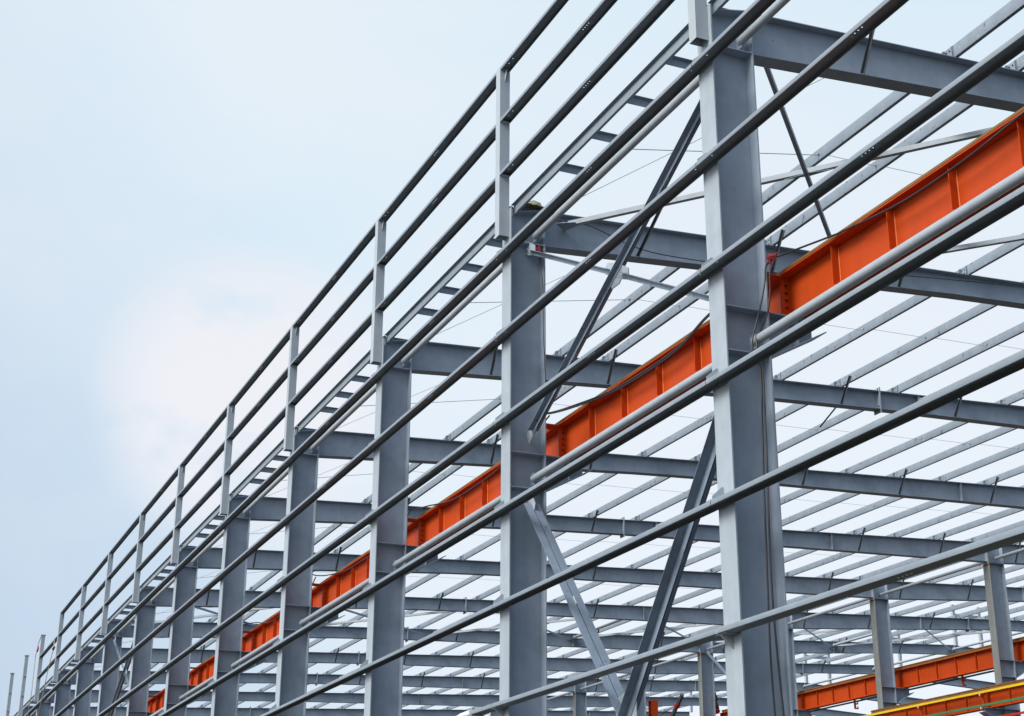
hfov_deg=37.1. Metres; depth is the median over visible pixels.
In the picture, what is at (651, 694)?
purlin
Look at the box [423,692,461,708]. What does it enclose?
purlin
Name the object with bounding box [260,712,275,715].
wall girt
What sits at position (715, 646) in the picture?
strut tube
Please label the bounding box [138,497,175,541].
parapet rail
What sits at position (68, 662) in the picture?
eave channel
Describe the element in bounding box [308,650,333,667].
purlin
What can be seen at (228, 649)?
wall column
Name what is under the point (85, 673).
wall column
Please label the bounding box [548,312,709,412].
cable
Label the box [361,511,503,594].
wall girt
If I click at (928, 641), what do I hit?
purlin
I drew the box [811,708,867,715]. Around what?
rafter
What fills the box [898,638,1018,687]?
crane beam
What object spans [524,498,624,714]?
wall brace
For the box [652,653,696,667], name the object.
strut tube
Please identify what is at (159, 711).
tie tube
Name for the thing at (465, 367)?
wall girt
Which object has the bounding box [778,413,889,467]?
strut tube
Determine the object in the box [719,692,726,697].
purlin
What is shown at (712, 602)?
purlin
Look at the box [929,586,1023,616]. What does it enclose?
purlin
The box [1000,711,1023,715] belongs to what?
conductor bar
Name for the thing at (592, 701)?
rafter
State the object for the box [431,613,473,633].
strut tube
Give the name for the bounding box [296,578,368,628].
tie tube
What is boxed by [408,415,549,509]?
cable
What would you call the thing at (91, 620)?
parapet rail
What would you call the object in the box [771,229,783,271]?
flange brace
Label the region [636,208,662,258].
flange brace
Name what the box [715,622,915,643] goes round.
roof brace
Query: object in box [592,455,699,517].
purlin
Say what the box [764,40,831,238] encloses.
roof brace
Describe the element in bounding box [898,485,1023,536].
purlin
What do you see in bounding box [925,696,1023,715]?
conductor bar
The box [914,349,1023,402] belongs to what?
strut tube
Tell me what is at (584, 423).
crane beam
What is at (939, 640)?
roof brace
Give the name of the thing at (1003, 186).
tie tube
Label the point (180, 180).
sky
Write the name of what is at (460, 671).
purlin
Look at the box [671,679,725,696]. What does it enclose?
purlin
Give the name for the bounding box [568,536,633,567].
strut tube
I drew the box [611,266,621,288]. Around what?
brace gusset
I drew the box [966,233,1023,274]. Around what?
purlin
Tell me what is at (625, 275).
wall brace
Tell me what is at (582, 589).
purlin
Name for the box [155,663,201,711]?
crane beam
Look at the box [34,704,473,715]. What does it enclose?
rafter
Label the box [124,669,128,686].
wall brace
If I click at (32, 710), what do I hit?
wall girt
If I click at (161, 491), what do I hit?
parapet rail
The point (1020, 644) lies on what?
crane beam
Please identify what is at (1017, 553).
flange brace
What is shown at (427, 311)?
gutter bracket
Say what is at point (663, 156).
diagonal rod
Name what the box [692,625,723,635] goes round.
purlin
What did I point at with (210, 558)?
rafter
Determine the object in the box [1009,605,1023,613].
purlin
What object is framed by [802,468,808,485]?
flange brace
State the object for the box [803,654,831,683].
ridge frame
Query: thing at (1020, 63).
purlin
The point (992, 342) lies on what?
purlin
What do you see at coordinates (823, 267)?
crane beam
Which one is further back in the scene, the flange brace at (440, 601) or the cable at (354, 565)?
the flange brace at (440, 601)
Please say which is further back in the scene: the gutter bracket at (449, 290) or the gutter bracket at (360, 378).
the gutter bracket at (360, 378)
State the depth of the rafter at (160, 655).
87.04 m
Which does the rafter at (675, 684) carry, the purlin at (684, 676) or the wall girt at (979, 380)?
the purlin at (684, 676)
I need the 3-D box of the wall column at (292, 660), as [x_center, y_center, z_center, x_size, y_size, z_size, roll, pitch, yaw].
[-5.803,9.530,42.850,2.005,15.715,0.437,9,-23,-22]
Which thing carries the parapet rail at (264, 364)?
attached to the parapet post at (227, 461)
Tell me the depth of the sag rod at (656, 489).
54.48 m
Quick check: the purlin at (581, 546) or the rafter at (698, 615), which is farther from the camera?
the rafter at (698, 615)
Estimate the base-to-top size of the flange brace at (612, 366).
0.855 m
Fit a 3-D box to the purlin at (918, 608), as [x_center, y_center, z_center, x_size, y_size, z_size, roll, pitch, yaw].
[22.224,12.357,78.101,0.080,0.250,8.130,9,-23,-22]
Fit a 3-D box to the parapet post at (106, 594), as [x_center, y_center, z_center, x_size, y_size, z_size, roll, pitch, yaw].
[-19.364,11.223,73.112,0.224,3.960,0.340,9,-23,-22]
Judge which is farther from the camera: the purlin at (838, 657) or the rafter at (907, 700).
the rafter at (907, 700)
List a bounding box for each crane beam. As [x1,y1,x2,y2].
[125,692,158,715]
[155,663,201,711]
[198,627,255,685]
[251,579,326,651]
[322,513,423,607]
[418,418,563,546]
[558,268,785,458]
[719,690,803,715]
[780,106,1023,317]
[801,667,900,709]
[871,686,988,715]
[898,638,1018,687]
[987,679,1023,707]
[1016,636,1023,660]
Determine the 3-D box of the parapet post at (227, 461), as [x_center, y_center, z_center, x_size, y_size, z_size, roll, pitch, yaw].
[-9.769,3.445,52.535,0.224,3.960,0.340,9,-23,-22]
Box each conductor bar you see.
[811,670,993,711]
[863,682,1023,715]
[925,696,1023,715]
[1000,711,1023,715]
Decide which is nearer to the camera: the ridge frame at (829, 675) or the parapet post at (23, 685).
the parapet post at (23, 685)
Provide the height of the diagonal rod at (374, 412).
0.652 m
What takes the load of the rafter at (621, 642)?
on the wall column at (108, 683)
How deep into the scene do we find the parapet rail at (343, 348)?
41.89 m
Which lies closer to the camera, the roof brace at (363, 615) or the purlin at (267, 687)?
the roof brace at (363, 615)
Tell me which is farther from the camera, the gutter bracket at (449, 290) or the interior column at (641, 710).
the interior column at (641, 710)
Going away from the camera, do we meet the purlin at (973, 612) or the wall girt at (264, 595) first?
the wall girt at (264, 595)
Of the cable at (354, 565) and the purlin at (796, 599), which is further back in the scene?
the purlin at (796, 599)
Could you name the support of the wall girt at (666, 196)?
attached to the wall column at (732, 190)
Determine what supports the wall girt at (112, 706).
attached to the wall column at (140, 670)
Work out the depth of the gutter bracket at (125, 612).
71.14 m
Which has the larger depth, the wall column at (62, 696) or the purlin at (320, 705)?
the purlin at (320, 705)
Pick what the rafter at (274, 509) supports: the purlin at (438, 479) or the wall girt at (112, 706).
the purlin at (438, 479)
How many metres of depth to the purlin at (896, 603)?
78.36 m
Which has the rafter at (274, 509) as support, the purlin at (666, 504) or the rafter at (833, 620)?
the purlin at (666, 504)
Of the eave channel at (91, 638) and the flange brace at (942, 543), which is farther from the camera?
the eave channel at (91, 638)
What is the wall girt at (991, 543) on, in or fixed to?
attached to the wall column at (732, 190)
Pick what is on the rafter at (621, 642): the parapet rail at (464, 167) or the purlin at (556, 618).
the purlin at (556, 618)
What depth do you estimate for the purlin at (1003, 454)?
52.74 m
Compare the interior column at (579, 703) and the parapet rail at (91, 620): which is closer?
the parapet rail at (91, 620)
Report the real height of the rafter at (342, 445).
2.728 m
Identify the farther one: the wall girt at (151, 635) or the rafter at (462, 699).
the rafter at (462, 699)
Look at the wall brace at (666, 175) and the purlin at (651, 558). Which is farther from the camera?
the purlin at (651, 558)
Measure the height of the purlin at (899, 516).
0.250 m
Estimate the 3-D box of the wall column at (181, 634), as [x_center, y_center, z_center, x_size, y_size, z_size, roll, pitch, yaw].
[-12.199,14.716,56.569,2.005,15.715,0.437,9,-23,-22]
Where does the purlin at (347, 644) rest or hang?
on the rafter at (621, 642)
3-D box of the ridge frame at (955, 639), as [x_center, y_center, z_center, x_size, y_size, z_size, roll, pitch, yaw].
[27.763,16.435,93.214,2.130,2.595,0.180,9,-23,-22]
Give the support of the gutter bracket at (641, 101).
attached to the eave channel at (671, 49)
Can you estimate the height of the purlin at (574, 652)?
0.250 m
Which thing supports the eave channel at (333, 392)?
on the wall column at (385, 636)
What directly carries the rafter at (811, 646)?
on the interior column at (706, 684)
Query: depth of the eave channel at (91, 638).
77.06 m
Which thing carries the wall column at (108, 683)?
on the floor slab
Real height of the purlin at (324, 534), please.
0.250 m
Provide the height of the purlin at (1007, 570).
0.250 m
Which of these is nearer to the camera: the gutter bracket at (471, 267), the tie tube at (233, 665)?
the gutter bracket at (471, 267)
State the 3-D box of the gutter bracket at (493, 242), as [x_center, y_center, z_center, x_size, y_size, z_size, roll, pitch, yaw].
[-0.303,-2.491,33.145,0.648,0.163,0.078,9,-23,-22]
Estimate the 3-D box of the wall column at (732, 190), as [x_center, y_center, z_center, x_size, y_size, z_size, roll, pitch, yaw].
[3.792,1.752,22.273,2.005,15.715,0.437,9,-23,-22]
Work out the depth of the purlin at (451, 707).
110.74 m
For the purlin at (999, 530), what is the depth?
63.32 m
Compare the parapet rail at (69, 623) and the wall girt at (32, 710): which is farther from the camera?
the wall girt at (32, 710)
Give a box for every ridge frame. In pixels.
[689,680,692,711]
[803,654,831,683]
[892,630,902,666]
[950,605,983,646]
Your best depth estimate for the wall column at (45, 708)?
93.12 m
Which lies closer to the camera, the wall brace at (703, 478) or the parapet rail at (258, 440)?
the wall brace at (703, 478)
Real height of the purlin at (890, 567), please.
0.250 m
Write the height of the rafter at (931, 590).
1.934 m
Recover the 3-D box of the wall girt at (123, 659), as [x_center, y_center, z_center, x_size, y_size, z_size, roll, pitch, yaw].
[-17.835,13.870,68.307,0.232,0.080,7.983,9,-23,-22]
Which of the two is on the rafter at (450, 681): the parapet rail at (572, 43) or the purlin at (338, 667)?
the purlin at (338, 667)
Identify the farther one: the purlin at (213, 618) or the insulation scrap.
the purlin at (213, 618)
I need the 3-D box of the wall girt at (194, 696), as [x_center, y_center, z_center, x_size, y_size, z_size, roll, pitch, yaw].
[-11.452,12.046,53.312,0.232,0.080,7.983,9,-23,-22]
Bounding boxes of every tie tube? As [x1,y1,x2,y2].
[46,692,54,701]
[66,671,76,682]
[89,645,103,660]
[116,615,134,635]
[149,577,174,603]
[150,707,163,715]
[177,676,212,701]
[189,530,223,565]
[229,635,278,670]
[241,468,288,516]
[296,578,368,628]
[308,384,375,453]
[390,495,500,570]
[398,264,501,367]
[526,363,711,486]
[528,75,698,243]
[731,0,789,49]
[744,167,1023,351]
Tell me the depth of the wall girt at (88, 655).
75.57 m
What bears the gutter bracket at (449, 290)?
attached to the eave channel at (484, 239)
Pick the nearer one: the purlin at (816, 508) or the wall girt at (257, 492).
the wall girt at (257, 492)
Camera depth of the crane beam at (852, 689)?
74.61 m
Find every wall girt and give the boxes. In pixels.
[24,707,36,715]
[33,689,55,707]
[52,668,77,689]
[55,703,73,715]
[70,680,100,703]
[73,642,103,668]
[96,653,131,680]
[97,696,127,715]
[99,611,135,643]
[123,667,167,697]
[127,620,171,654]
[131,574,175,612]
[159,686,213,715]
[162,631,217,669]
[166,578,221,620]
[170,526,224,575]
[207,646,279,688]
[211,583,282,633]
[215,522,286,579]
[219,463,289,527]
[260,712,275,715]
[268,669,367,714]
[272,592,370,648]
[275,518,372,585]
[279,446,375,523]
[283,378,377,465]
[358,605,502,671]
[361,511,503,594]
[364,422,503,520]
[367,336,504,449]
[370,256,504,379]
[456,704,494,715]
[491,628,721,707]
[492,500,723,608]
[493,380,718,514]
[494,268,712,425]
[495,63,703,259]
[495,163,707,340]
[692,0,775,69]
[696,0,908,168]
[701,29,1023,274]
[706,185,1023,386]
[711,351,1023,506]
[716,526,1023,633]
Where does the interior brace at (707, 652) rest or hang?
attached to the interior column at (706, 684)
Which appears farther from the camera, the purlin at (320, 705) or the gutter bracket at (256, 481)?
the purlin at (320, 705)
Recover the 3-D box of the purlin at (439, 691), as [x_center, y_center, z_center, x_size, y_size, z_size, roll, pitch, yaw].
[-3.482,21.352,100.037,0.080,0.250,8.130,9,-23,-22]
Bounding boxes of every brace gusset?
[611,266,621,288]
[616,693,636,715]
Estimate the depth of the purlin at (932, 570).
70.03 m
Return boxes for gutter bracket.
[120,611,130,614]
[125,605,135,608]
[154,576,164,580]
[161,569,171,573]
[196,533,208,537]
[204,524,218,529]
[213,515,224,520]
[250,478,264,483]
[261,467,276,472]
[273,455,288,461]
[321,406,337,413]
[336,391,353,398]
[351,375,369,382]
[418,308,437,315]
[439,286,459,294]
[462,263,482,272]
[487,238,502,247]
[560,163,586,174]
[592,131,616,142]
[628,95,653,107]
[666,56,692,70]
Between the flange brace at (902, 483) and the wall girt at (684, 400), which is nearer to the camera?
the wall girt at (684, 400)
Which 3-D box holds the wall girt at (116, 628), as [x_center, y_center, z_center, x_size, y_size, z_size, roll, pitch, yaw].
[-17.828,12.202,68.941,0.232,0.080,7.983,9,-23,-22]
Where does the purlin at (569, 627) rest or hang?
on the rafter at (621, 642)
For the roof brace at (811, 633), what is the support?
attached to the rafter at (811, 646)
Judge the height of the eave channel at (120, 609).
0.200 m
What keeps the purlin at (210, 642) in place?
on the rafter at (621, 642)
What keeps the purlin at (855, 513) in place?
on the rafter at (274, 509)
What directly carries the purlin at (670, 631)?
on the rafter at (621, 642)
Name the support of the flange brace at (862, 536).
attached to the rafter at (274, 509)
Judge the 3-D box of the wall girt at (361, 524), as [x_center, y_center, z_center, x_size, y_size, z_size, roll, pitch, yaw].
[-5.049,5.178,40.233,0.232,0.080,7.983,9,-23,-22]
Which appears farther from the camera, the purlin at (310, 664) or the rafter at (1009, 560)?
the purlin at (310, 664)
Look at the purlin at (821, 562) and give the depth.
67.82 m
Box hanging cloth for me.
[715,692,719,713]
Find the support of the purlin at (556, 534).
on the rafter at (210, 558)
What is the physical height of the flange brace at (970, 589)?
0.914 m
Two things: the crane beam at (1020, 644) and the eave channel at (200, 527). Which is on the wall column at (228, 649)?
the eave channel at (200, 527)
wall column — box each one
[22,706,33,715]
[34,690,51,715]
[53,670,71,715]
[71,647,94,715]
[95,620,123,715]
[124,587,158,715]
[159,547,211,715]
[208,495,270,715]
[269,428,344,715]
[360,338,445,715]
[492,207,592,715]
[693,3,826,715]
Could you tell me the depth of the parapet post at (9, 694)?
107.56 m
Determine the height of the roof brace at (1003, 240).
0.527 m
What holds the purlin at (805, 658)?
on the rafter at (682, 666)
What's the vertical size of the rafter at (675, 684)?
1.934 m
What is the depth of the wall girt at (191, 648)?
53.61 m
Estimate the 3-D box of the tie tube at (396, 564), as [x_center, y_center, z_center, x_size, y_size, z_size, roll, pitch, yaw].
[-1.238,3.689,33.191,0.200,0.260,7.998,9,-23,-22]
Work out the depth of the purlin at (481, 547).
61.85 m
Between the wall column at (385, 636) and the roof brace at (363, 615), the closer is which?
the wall column at (385, 636)
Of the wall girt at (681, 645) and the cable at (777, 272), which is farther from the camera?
the cable at (777, 272)
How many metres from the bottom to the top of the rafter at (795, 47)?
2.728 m
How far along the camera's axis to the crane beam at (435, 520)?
34.79 m
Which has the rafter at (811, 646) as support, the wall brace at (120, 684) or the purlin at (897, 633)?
the purlin at (897, 633)
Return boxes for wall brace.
[108,642,132,715]
[113,637,124,668]
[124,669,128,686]
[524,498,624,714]
[526,100,700,444]
[526,243,613,274]
[617,416,716,715]
[618,265,708,301]
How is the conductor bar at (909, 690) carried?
on the crane beam at (1020, 644)
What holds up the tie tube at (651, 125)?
attached to the wall column at (732, 190)
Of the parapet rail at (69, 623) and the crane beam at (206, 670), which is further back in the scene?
the parapet rail at (69, 623)
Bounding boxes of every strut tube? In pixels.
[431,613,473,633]
[547,692,572,700]
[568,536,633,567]
[571,620,621,638]
[579,674,629,690]
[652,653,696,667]
[653,499,711,527]
[704,642,724,651]
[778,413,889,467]
[788,598,868,624]
[801,674,855,688]
[831,633,871,645]
[871,654,932,670]
[877,562,982,597]
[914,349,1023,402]
[950,632,1023,651]
[991,548,1023,561]
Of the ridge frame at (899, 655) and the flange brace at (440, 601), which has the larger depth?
the ridge frame at (899, 655)
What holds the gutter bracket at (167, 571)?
attached to the eave channel at (154, 574)
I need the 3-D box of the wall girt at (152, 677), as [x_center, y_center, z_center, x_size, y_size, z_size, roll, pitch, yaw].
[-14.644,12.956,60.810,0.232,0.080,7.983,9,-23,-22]
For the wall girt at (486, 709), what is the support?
attached to the wall column at (523, 629)
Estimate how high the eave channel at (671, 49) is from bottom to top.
0.200 m
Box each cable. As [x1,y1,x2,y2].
[243,577,315,623]
[313,509,411,575]
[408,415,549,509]
[538,248,545,382]
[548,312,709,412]
[548,314,709,413]
[557,220,1023,287]
[751,259,775,715]
[756,257,784,715]
[772,111,1023,257]
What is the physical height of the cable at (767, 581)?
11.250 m
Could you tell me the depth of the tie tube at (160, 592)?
63.91 m
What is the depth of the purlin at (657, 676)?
100.39 m
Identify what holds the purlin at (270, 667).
on the rafter at (450, 681)
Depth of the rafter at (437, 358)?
43.19 m
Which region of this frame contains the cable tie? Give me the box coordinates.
[766,252,778,266]
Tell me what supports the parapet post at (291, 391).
attached to the wall column at (292, 660)
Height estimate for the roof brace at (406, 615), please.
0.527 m
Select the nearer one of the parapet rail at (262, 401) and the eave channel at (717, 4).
the eave channel at (717, 4)
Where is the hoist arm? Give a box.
[660,693,683,715]
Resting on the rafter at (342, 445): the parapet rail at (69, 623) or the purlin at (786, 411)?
the purlin at (786, 411)
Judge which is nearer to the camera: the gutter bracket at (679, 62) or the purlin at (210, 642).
the gutter bracket at (679, 62)
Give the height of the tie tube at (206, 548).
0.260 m
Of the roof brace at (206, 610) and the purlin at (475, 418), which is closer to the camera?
the purlin at (475, 418)
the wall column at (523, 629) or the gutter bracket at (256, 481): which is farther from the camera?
the gutter bracket at (256, 481)
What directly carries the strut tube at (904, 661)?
attached to the rafter at (682, 666)
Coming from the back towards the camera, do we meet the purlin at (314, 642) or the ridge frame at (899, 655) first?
the ridge frame at (899, 655)
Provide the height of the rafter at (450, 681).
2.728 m
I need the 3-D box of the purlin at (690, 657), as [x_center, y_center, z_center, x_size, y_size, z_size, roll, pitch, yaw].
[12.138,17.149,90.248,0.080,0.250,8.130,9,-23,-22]
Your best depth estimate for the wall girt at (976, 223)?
18.98 m
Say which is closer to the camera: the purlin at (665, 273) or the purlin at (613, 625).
the purlin at (665, 273)
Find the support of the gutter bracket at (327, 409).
attached to the eave channel at (333, 392)
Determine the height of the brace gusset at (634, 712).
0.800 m
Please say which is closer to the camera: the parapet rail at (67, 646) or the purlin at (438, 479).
the purlin at (438, 479)
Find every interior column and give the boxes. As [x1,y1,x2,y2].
[573,682,586,715]
[637,688,645,715]
[697,641,715,715]
[788,615,814,715]
[869,585,913,708]
[979,548,1023,715]
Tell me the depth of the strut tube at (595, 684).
97.09 m
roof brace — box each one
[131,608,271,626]
[195,607,256,626]
[324,611,447,625]
[344,609,427,635]
[452,612,639,633]
[547,630,575,641]
[556,127,991,230]
[574,624,706,639]
[647,613,686,637]
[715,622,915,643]
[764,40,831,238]
[804,629,834,648]
[835,631,989,646]
[925,630,953,651]
[943,234,1023,253]
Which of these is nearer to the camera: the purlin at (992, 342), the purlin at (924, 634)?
the purlin at (992, 342)
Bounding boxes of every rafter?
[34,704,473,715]
[51,688,498,706]
[71,670,574,692]
[95,645,632,674]
[122,618,699,654]
[156,586,723,624]
[198,547,873,600]
[250,497,987,564]
[319,431,1023,508]
[412,342,1023,428]
[489,708,689,715]
[545,214,1023,308]
[547,693,726,707]
[586,677,804,691]
[650,658,874,674]
[713,637,954,654]
[752,17,1023,111]
[792,610,1023,631]
[805,683,923,704]
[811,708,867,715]
[887,580,1023,601]
[934,677,995,688]
[955,645,973,652]
[1002,544,1023,564]
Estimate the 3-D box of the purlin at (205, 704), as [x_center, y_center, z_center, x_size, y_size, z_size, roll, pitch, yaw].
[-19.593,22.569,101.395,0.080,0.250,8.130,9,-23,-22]
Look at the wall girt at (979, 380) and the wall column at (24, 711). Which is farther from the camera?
the wall column at (24, 711)
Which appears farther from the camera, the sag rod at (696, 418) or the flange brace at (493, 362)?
the sag rod at (696, 418)
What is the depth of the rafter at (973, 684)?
101.82 m
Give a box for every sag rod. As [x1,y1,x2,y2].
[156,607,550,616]
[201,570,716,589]
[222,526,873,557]
[282,471,994,514]
[365,397,1018,448]
[470,298,1022,349]
[632,149,920,174]
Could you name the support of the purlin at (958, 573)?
on the rafter at (931, 590)
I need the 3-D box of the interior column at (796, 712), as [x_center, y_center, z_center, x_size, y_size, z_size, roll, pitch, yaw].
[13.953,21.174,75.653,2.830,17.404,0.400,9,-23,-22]
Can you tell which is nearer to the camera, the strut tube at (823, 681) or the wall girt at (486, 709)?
the wall girt at (486, 709)
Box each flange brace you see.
[252,550,256,567]
[335,547,341,569]
[438,592,443,609]
[490,347,497,374]
[490,434,498,463]
[591,510,597,531]
[593,599,598,617]
[607,349,616,383]
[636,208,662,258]
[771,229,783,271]
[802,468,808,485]
[819,408,835,426]
[828,572,833,590]
[840,375,850,404]
[858,528,865,550]
[860,30,874,74]
[897,277,903,287]
[898,469,907,494]
[939,533,945,553]
[954,397,962,416]
[967,579,973,599]
[990,477,998,502]
[1015,542,1020,562]
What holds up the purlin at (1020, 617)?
on the rafter at (833, 620)
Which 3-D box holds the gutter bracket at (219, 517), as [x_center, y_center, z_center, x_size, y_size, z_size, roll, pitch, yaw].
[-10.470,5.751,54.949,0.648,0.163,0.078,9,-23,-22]
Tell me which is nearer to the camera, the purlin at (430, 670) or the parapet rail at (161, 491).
the parapet rail at (161, 491)
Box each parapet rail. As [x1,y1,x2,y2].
[37,658,54,677]
[39,635,57,656]
[56,634,76,656]
[58,609,79,634]
[61,586,81,612]
[78,605,102,632]
[80,579,105,609]
[83,554,107,585]
[104,570,134,605]
[107,543,136,578]
[109,514,139,553]
[136,529,172,569]
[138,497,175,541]
[141,466,178,514]
[175,476,221,528]
[177,440,224,497]
[180,407,226,465]
[224,406,285,474]
[226,367,287,440]
[229,327,290,405]
[288,312,371,405]
[290,267,373,365]
[293,222,375,327]
[375,178,494,311]
[377,124,495,266]
[378,73,495,221]
[499,0,674,175]
[500,0,568,71]
[500,0,617,123]
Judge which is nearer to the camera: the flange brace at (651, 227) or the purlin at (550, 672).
the flange brace at (651, 227)
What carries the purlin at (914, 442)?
on the rafter at (342, 445)
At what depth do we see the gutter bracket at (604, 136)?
28.76 m
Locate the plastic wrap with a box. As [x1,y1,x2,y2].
[458,710,483,715]
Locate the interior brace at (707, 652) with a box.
[705,650,725,674]
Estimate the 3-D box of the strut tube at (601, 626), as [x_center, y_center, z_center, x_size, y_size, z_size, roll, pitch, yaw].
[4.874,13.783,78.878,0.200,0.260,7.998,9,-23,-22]
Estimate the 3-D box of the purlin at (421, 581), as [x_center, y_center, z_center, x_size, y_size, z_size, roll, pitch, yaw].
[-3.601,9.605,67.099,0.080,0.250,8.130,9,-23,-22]
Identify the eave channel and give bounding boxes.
[25,688,41,707]
[41,668,60,690]
[61,645,82,670]
[83,618,109,648]
[109,585,141,621]
[141,544,181,588]
[181,493,231,548]
[231,426,297,497]
[296,336,386,430]
[385,206,513,342]
[511,5,707,212]
[708,0,728,12]
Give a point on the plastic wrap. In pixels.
(467, 713)
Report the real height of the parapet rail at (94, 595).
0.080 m
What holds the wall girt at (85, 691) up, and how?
attached to the wall column at (108, 683)
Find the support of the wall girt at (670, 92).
attached to the wall column at (732, 190)
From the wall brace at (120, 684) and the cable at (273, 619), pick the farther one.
the wall brace at (120, 684)
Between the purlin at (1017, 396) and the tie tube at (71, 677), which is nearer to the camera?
the purlin at (1017, 396)
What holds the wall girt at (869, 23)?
attached to the wall column at (732, 190)
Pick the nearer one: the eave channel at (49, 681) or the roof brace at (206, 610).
the roof brace at (206, 610)
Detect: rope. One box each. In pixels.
[27,637,40,715]
[38,639,54,714]
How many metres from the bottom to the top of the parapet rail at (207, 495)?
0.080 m
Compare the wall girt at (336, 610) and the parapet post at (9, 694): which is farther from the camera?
the parapet post at (9, 694)
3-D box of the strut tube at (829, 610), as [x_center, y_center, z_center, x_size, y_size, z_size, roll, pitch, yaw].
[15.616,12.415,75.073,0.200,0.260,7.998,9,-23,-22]
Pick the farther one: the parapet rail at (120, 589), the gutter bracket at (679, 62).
the parapet rail at (120, 589)
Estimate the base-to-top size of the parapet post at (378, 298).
3.960 m
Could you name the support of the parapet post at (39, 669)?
attached to the wall column at (45, 708)
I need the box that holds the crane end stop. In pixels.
[648,700,657,715]
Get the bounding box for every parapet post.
[6,673,14,715]
[18,655,28,715]
[34,634,45,700]
[52,612,64,681]
[74,585,86,660]
[100,552,113,634]
[132,513,145,602]
[170,464,184,563]
[219,404,234,515]
[283,324,299,451]
[370,219,386,364]
[495,68,509,240]
[688,0,708,46]
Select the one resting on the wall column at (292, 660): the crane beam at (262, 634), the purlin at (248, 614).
the crane beam at (262, 634)
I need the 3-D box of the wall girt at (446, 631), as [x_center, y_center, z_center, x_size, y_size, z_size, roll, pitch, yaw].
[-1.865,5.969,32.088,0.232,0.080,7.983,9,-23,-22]
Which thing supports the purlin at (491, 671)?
on the rafter at (450, 681)
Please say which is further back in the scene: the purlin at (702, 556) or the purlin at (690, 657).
the purlin at (690, 657)
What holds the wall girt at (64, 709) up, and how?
attached to the wall column at (85, 673)
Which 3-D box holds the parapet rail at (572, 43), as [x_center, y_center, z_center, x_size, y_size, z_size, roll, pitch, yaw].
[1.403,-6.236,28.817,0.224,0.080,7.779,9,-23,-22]
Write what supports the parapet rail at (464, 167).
attached to the parapet post at (378, 298)
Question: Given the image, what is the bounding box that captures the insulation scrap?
[523,200,543,210]
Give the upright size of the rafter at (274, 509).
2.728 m
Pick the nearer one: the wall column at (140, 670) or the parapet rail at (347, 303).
the parapet rail at (347, 303)
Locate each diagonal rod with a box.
[339,385,436,427]
[436,276,563,334]
[584,78,823,195]
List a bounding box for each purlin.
[202,701,211,707]
[203,638,215,648]
[211,588,249,622]
[244,590,279,620]
[253,570,280,590]
[260,701,274,707]
[262,684,275,691]
[263,663,276,672]
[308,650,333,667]
[309,624,345,647]
[314,500,363,544]
[316,691,348,707]
[328,652,365,673]
[336,639,362,652]
[337,525,370,553]
[343,703,356,708]
[345,609,367,626]
[351,685,364,692]
[368,438,450,502]
[403,651,436,670]
[405,554,463,593]
[405,593,439,614]
[408,441,486,503]
[409,674,449,693]
[420,597,479,628]
[422,653,470,675]
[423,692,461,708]
[437,674,478,693]
[438,630,488,654]
[439,561,499,597]
[449,692,491,709]
[450,353,554,439]
[452,654,499,675]
[463,533,500,559]
[464,689,478,693]
[470,644,498,655]
[479,585,499,599]
[482,669,499,676]
[492,353,608,443]
[492,600,552,630]
[546,451,642,513]
[547,599,593,623]
[547,646,560,652]
[547,656,590,675]
[553,514,587,537]
[557,563,634,602]
[561,266,679,355]
[561,602,626,632]
[562,515,639,558]
[565,634,624,657]
[568,656,625,677]
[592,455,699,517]
[594,584,642,603]
[596,692,606,695]
[597,620,629,632]
[597,693,646,710]
[606,649,620,654]
[608,236,771,360]
[625,633,689,658]
[628,604,699,634]
[631,569,714,605]
[634,541,697,567]
[639,481,716,520]
[646,372,781,456]
[646,679,697,696]
[649,674,669,679]
[662,623,693,635]
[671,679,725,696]
[673,588,714,604]
[677,674,697,679]
[683,654,696,660]
[685,546,719,566]
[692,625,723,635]
[699,381,840,458]
[702,572,790,607]
[714,527,816,571]
[714,654,724,659]
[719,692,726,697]
[762,46,953,204]
[770,61,1017,244]
[777,386,897,452]
[780,265,967,379]
[780,468,850,504]
[782,471,898,525]
[784,529,857,562]
[787,575,860,604]
[790,531,898,575]
[793,611,863,636]
[795,639,870,662]
[796,661,847,677]
[804,597,850,611]
[813,612,898,640]
[816,475,944,531]
[821,642,893,663]
[827,534,937,577]
[835,580,932,612]
[840,281,1023,386]
[842,614,924,640]
[847,640,924,663]
[850,397,1006,472]
[857,478,988,533]
[863,536,975,578]
[867,580,966,614]
[870,614,956,641]
[897,322,1023,392]
[898,427,1016,476]
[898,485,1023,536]
[898,601,949,615]
[898,615,988,642]
[900,561,962,580]
[926,617,1017,643]
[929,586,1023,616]
[933,564,982,582]
[938,508,1023,539]
[944,442,1023,480]
[951,0,1023,56]
[958,602,1017,617]
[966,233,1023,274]
[966,565,1023,584]
[976,520,1023,540]
[988,465,1023,484]
[1006,389,1023,404]
[1006,574,1023,584]
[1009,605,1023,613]
[1014,54,1023,70]
[1017,614,1023,620]
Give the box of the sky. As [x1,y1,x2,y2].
[0,0,1023,715]
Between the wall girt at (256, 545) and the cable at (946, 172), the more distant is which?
the wall girt at (256, 545)
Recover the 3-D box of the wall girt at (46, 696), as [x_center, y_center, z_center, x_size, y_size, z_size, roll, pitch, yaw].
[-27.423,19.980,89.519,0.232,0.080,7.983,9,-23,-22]
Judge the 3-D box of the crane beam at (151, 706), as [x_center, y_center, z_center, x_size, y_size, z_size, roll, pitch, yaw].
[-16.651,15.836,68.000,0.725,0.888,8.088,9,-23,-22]
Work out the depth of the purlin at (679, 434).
47.93 m
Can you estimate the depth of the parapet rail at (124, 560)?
70.12 m

